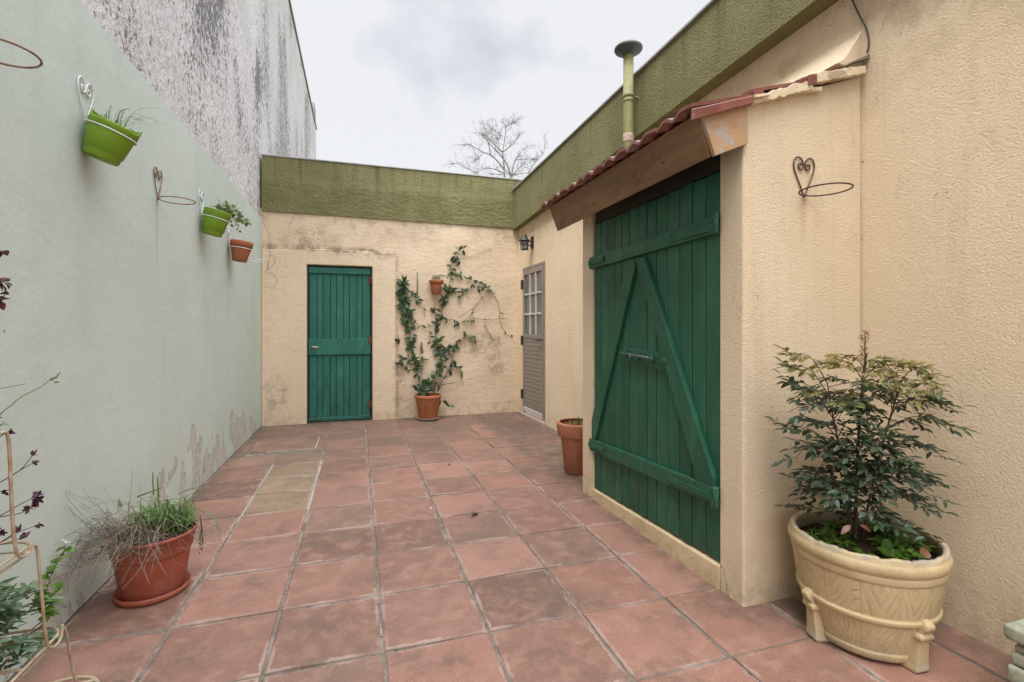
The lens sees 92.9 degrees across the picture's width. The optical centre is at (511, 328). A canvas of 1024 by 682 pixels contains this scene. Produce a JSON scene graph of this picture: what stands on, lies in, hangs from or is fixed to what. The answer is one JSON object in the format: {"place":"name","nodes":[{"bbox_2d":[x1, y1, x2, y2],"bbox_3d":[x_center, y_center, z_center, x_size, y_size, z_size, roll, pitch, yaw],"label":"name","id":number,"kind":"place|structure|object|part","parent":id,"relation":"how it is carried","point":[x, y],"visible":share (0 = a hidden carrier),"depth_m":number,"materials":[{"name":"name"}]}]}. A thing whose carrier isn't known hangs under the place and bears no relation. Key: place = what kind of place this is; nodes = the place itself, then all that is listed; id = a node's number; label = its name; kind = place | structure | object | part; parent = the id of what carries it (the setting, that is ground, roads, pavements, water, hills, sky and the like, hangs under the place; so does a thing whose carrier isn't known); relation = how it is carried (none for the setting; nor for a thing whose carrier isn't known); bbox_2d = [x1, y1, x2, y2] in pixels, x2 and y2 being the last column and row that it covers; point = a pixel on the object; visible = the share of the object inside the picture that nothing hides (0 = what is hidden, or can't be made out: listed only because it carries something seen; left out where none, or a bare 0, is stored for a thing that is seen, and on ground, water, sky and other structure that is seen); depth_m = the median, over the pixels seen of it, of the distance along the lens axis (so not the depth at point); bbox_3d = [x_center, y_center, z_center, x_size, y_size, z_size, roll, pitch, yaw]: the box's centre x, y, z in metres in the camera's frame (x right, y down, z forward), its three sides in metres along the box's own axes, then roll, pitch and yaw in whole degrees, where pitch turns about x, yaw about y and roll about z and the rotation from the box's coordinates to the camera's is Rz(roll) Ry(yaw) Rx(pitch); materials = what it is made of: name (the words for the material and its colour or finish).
{"place":"outdoors","nodes":[
{"label":"outdoors","id":0,"kind":"place"},
{"bbox_2d":[291,0,709,178],"label":"sky","id":1,"kind":"structure","parent":0,"point":[393,83],"materials":[{"name":"white"}]},
{"bbox_2d":[6,412,1012,681],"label":"paving","id":2,"kind":"structure","parent":0,"point":[512,590],"depth_m":2.20,"materials":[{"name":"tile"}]},
{"bbox_2d":[0,430,99,681],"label":"plant stand","id":3,"kind":"object","parent":2,"relation":"on","point":[44,628],"visible":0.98,"depth_m":1.26,"materials":[{"name":"beige metal"}]},
{"bbox_2d":[0,429,43,544],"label":"dried flowers","id":4,"kind":"object","parent":3,"relation":"on","point":[36,500],"visible":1,"depth_m":1.23,"materials":[{"name":"purple plant"}]},
{"bbox_2d":[0,576,70,674],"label":"sage plant","id":5,"kind":"object","parent":3,"relation":"on","point":[10,614],"visible":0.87,"depth_m":1.27,"materials":[{"name":"green plant"}]},
{"bbox_2d":[0,539,77,650],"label":"weedy plant","id":6,"kind":"object","parent":3,"relation":"on","point":[51,611],"visible":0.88,"depth_m":1.39,"materials":[{"name":"green plant"}]},
{"bbox_2d":[0,0,261,681],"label":"garden wall","id":7,"kind":"structure","parent":2,"relation":"on","point":[131,312],"depth_m":2.26,"materials":[{"name":"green paint"}]},
{"bbox_2d":[0,38,42,68],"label":"pot bracket","id":8,"kind":"object","parent":7,"relation":"attached to","point":[29,51],"visible":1,"depth_m":1.53,"materials":[{"name":"metal"}]},
{"bbox_2d":[77,76,136,145],"bbox_3d":[-1.773,-0.958,2.150,0.187,0.254,0.191,0,0,-18],"label":"pot bracket","id":9,"kind":"object","parent":7,"relation":"attached to","point":[85,87],"visible":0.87,"depth_m":2.11,"materials":[{"name":"white metal"}]},
{"bbox_2d":[81,108,141,165],"bbox_3d":[-1.779,-0.836,2.148,0.187,0.189,0.187,21,-6,-16],"label":"flower pot","id":10,"kind":"object","parent":9,"relation":"in","point":[105,145],"visible":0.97,"depth_m":2.09,"materials":[{"name":"plastic"}]},
{"bbox_2d":[86,105,161,129],"bbox_3d":[-1.729,-0.927,2.194,0.294,0.133,0.237,0,0,-18],"label":"grass plant","id":11,"kind":"object","parent":10,"relation":"in","point":[117,119],"depth_m":2.15,"materials":[{"name":"green plant"}]},
{"bbox_2d":[153,166,195,204],"bbox_3d":[-2.011,-0.860,2.919,0.198,0.189,0.191,0,0,-18],"label":"pot bracket","id":12,"kind":"object","parent":7,"relation":"attached to","point":[156,176],"visible":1,"depth_m":2.89,"materials":[{"name":"metal"}]},
{"bbox_2d":[198,190,229,223],"bbox_3d":[-2.267,-0.932,3.719,0.193,0.231,0.191,0,0,-18],"label":"pot bracket","id":13,"kind":"object","parent":7,"relation":"attached to","point":[201,197],"visible":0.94,"depth_m":3.67,"materials":[{"name":"white metal"}]},
{"bbox_2d":[202,207,231,237],"bbox_3d":[-2.269,-0.809,3.719,0.187,0.188,0.187,14,-4,-17],"label":"flower pot","id":14,"kind":"object","parent":13,"relation":"in","point":[214,226],"visible":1,"depth_m":3.65,"materials":[{"name":"plastic"}]},
{"bbox_2d":[210,199,240,232],"bbox_3d":[-2.253,-0.900,3.876,0.104,0.197,0.410,0,0,-7],"label":"dead plant","id":15,"kind":"object","parent":14,"relation":"in","point":[231,225],"visible":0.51,"depth_m":3.88,"materials":[{"name":"plant"}]},
{"bbox_2d":[212,200,251,226],"bbox_3d":[-2.267,-0.915,4.002,0.137,0.192,0.636,0,0,-3],"label":"trailing plant","id":16,"kind":"object","parent":14,"relation":"in","point":[238,219],"visible":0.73,"depth_m":3.94,"materials":[{"name":"green plant"}]},
{"bbox_2d":[227,226,252,250],"bbox_3d":[-2.515,-0.837,4.511,0.196,0.211,0.191,0,0,-18],"label":"pot bracket","id":17,"kind":"object","parent":7,"relation":"attached to","point":[228,230],"visible":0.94,"depth_m":4.46,"materials":[{"name":"white metal"}]},
{"bbox_2d":[230,239,253,262],"bbox_3d":[-2.515,-0.718,4.511,0.194,0.186,0.194,7,-2,-17],"label":"flower pot","id":18,"kind":"object","parent":17,"relation":"in","point":[238,254],"visible":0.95,"depth_m":4.45,"materials":[{"name":"ceramic"}]},
{"bbox_2d":[248,259,266,261],"bbox_3d":[-2.748,-0.828,5.245,0.198,0.189,0.191,0,0,-18],"label":"pot bracket","id":19,"kind":"object","parent":7,"relation":"attached to","point":[257,259],"visible":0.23,"depth_m":5.25,"materials":[{"name":"white metal"}]},
{"bbox_2d":[108,521,196,607],"bbox_3d":[-1.640,1.060,2.225,0.340,0.277,0.340,0,0,-18],"label":"flower pot","id":20,"kind":"object","parent":2,"relation":"on","point":[158,587],"visible":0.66,"depth_m":2.12,"materials":[{"name":"red ceramic"}]},
{"bbox_2d":[43,468,220,596],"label":"dead grass","id":21,"kind":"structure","parent":20,"relation":"in","point":[107,542],"depth_m":2.05,"materials":[{"name":"plant"}]},
{"bbox_2d":[106,472,219,542],"bbox_3d":[-1.704,0.890,2.280,0.576,0.365,0.477,0,0,-18],"label":"grass plant","id":22,"kind":"object","parent":20,"relation":"in","point":[168,511],"depth_m":2.25,"materials":[{"name":"green plant"}]},
{"bbox_2d":[197,517,203,553],"bbox_3d":[-1.546,1.022,2.421,0.036,0.193,0.028,0,0,-18],"label":"dead sprig","id":23,"kind":"object","parent":20,"relation":"in","point":[202,538],"visible":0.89,"depth_m":2.42,"materials":[{"name":"beige plant"}]},
{"bbox_2d":[251,436,319,452],"bbox_3d":[-2.334,1.205,5.065,0.592,0.023,0.574,0,0,-18],"label":"inspection cover","id":24,"kind":"object","parent":2,"relation":"in","point":[267,446],"visible":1,"depth_m":5.01,"materials":[{"name":"ceramic"}]},
{"bbox_2d":[414,393,441,420],"bbox_3d":[-1.110,1.032,6.440,0.362,0.330,0.362,0,0,-18],"label":"flower pot","id":25,"kind":"object","parent":2,"relation":"on","point":[427,408],"visible":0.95,"depth_m":6.32,"materials":[{"name":"orange ceramic"}]},
{"bbox_2d":[557,418,582,475],"bbox_3d":[0.552,0.988,4.077,0.358,0.424,0.358,0,0,-18],"label":"flower pot","id":26,"kind":"object","parent":2,"relation":"on","point":[570,435],"visible":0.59,"depth_m":3.96,"materials":[{"name":"ceramic"}]},
{"bbox_2d":[569,416,582,424],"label":"sprouts","id":27,"kind":"object","parent":26,"relation":"on","point":[578,421],"visible":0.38,"depth_m":4.10,"materials":[{"name":"green plant"}]},
{"bbox_2d":[540,54,869,606],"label":"shed","id":28,"kind":"structure","parent":2,"relation":"on","point":[789,267],"depth_m":2.19,"materials":[{"name":"beige paint"}]},
{"bbox_2d":[588,171,719,560],"bbox_3d":[0.753,0.194,2.849,0.083,1.859,1.309,0,0,-18],"label":"plank door","id":29,"kind":"structure","parent":28,"relation":"in","point":[654,443],"depth_m":2.66,"materials":[{"name":"green paint"}]},
{"bbox_2d":[793,156,853,196],"bbox_3d":[1.347,-0.684,2.098,0.203,0.181,0.210,0,0,-18],"label":"pot bracket","id":30,"kind":"object","parent":28,"relation":"attached to","point":[803,164],"visible":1,"depth_m":2.18,"materials":[{"name":"brown metal"}]},
{"bbox_2d":[512,0,1023,654],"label":"house wall","id":31,"kind":"structure","parent":2,"relation":"on","point":[942,184],"depth_m":2.06,"materials":[{"name":"beige paint"}]},
{"bbox_2d":[519,234,533,250],"bbox_3d":[0.183,-1.152,6.456,0.205,0.219,0.145,0,0,-18],"label":"wall lantern","id":32,"kind":"object","parent":31,"relation":"attached to","point":[524,240],"depth_m":6.42,"materials":[{"name":"metal"}]},
{"bbox_2d":[520,261,545,425],"bbox_3d":[0.278,0.177,6.451,0.116,2.054,0.842,0,0,-18],"label":"glazed door","id":33,"kind":"structure","parent":31,"relation":"attached to","point":[533,341],"depth_m":6.43,"materials":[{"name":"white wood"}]},
{"bbox_3d":[0.284,-0.338,6.467,0.026,0.815,0.640,0,0,-18],"label":"window","id":34,"kind":"part","parent":33,"relation":"part of","materials":[{"name":"glass"}]},
{"bbox_2d":[614,39,642,147],"bbox_3d":[0.932,-1.688,3.898,0.224,1.177,0.224,0,0,-18],"label":"vent pipe","id":35,"kind":"object","parent":31,"relation":"attached to","point":[627,51],"visible":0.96,"depth_m":3.86,"materials":[{"name":"metal"}]},
{"bbox_2d":[851,0,869,52],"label":"cable","id":36,"kind":"object","parent":31,"relation":"hanging from","point":[861,19],"visible":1,"depth_m":2.29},
{"bbox_2d":[788,508,953,673],"bbox_3d":[1.383,0.995,1.911,0.523,0.409,0.522,0,0,-18],"label":"planter","id":37,"kind":"object","parent":2,"relation":"on","point":[876,607],"visible":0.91,"depth_m":1.73,"materials":[{"name":"beige paint"}]},
{"bbox_2d":[763,329,980,548],"bbox_3d":[1.381,0.440,1.908,0.777,0.881,0.586,0,0,-18],"label":"nandina shrub","id":38,"kind":"object","parent":37,"relation":"on","point":[868,473],"visible":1,"depth_m":1.85,"materials":[{"name":"green plant"}]},
{"bbox_2d":[805,517,940,560],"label":"weeds","id":39,"kind":"object","parent":37,"relation":"in","point":[887,549],"visible":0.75,"depth_m":1.87,"materials":[{"name":"green plant"}]},
{"bbox_2d":[919,547,930,557],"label":"fallen leaf","id":40,"kind":"object","parent":37,"relation":"on","point":[925,552],"visible":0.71,"depth_m":1.80,"materials":[{"name":"plant"}]},
{"bbox_2d":[1004,618,1023,681],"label":"stone trough","id":41,"kind":"object","parent":2,"relation":"on","point":[1014,631],"visible":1,"depth_m":1.48,"materials":[{"name":"stone"}]},
{"label":"ground","id":42,"kind":"structure","parent":0,"visible":0},
{"bbox_2d":[80,0,316,215],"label":"neighbour building","id":43,"kind":"structure","parent":42,"relation":"on","point":[226,80],"depth_m":4.60,"materials":[{"name":"white paint"}]},
{"bbox_2d":[260,154,522,425],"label":"back wall","id":44,"kind":"structure","parent":42,"relation":"on","point":[389,225],"depth_m":6.53,"materials":[{"name":"beige paint"}]},
{"bbox_2d":[262,220,276,287],"bbox_3d":[-3.002,-0.925,6.025,0.168,0.844,0.005,0,0,-18],"label":"loose wire","id":45,"kind":"object","parent":44,"relation":"attached to","point":[268,261],"visible":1,"depth_m":6.02,"materials":[{"name":"grey metal"}]},
{"bbox_2d":[307,265,371,422],"bbox_3d":[-2.226,0.191,6.311,0.800,2.018,0.114,0,0,-18],"label":"plank door","id":46,"kind":"structure","parent":44,"relation":"attached to","point":[339,343],"depth_m":6.33,"materials":[{"name":"green wood"}]},
{"bbox_2d":[395,245,512,406],"bbox_3d":[-0.760,-0.055,6.649,1.684,2.204,0.302,0,0,-18],"label":"climbing vine","id":47,"kind":"object","parent":44,"relation":"attached to","point":[405,310],"visible":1,"depth_m":6.62,"materials":[{"name":"green plant"}]},
{"bbox_3d":[-1.026,-0.667,6.606,0.163,0.137,0.170,0,0,-18],"label":"pot bracket","id":48,"kind":"object","parent":44,"relation":"attached to","visible":0},
{"bbox_2d":[429,280,443,294],"bbox_3d":[-1.026,-0.565,6.603,0.196,0.190,0.196,0,0,-18],"label":"flower pot","id":49,"kind":"object","parent":48,"relation":"in","point":[435,285],"visible":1,"depth_m":6.54,"materials":[{"name":"ceramic"}]},
{"bbox_2d":[434,274,451,289],"bbox_3d":[-0.918,-0.640,6.585,0.294,0.231,0.203,0,0,-18],"label":"spider plant","id":50,"kind":"object","parent":49,"relation":"in","point":[442,276],"visible":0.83,"depth_m":6.60,"materials":[{"name":"green plant"}]},
{"bbox_2d":[440,109,547,178],"bbox_3d":[-0.490,-3.952,20.772,5.097,10.511,1.684,0,0,-18],"label":"bare tree","id":51,"kind":"object","parent":42,"relation":"on","point":[511,174],"visible":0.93,"depth_m":20.78,"materials":[{"name":"grey plant"}]},
{"bbox_3d":[-1.244,0.196,0.781,0.180,0.138,0.180,0,0,-18],"label":"flower pot","id":52,"kind":"object","parent":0,"visible":0},
{"bbox_2d":[0,250,11,309],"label":"burgundy plant","id":53,"kind":"object","parent":52,"relation":"in","point":[6,292],"visible":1,"depth_m":1.25,"materials":[{"name":"purple plant"}]},
{"bbox_2d":[0,371,60,425],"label":"flower sprig","id":54,"kind":"object","parent":52,"relation":"in","point":[51,379],"visible":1,"depth_m":1.24,"materials":[{"name":"brown plant"}]}
]}

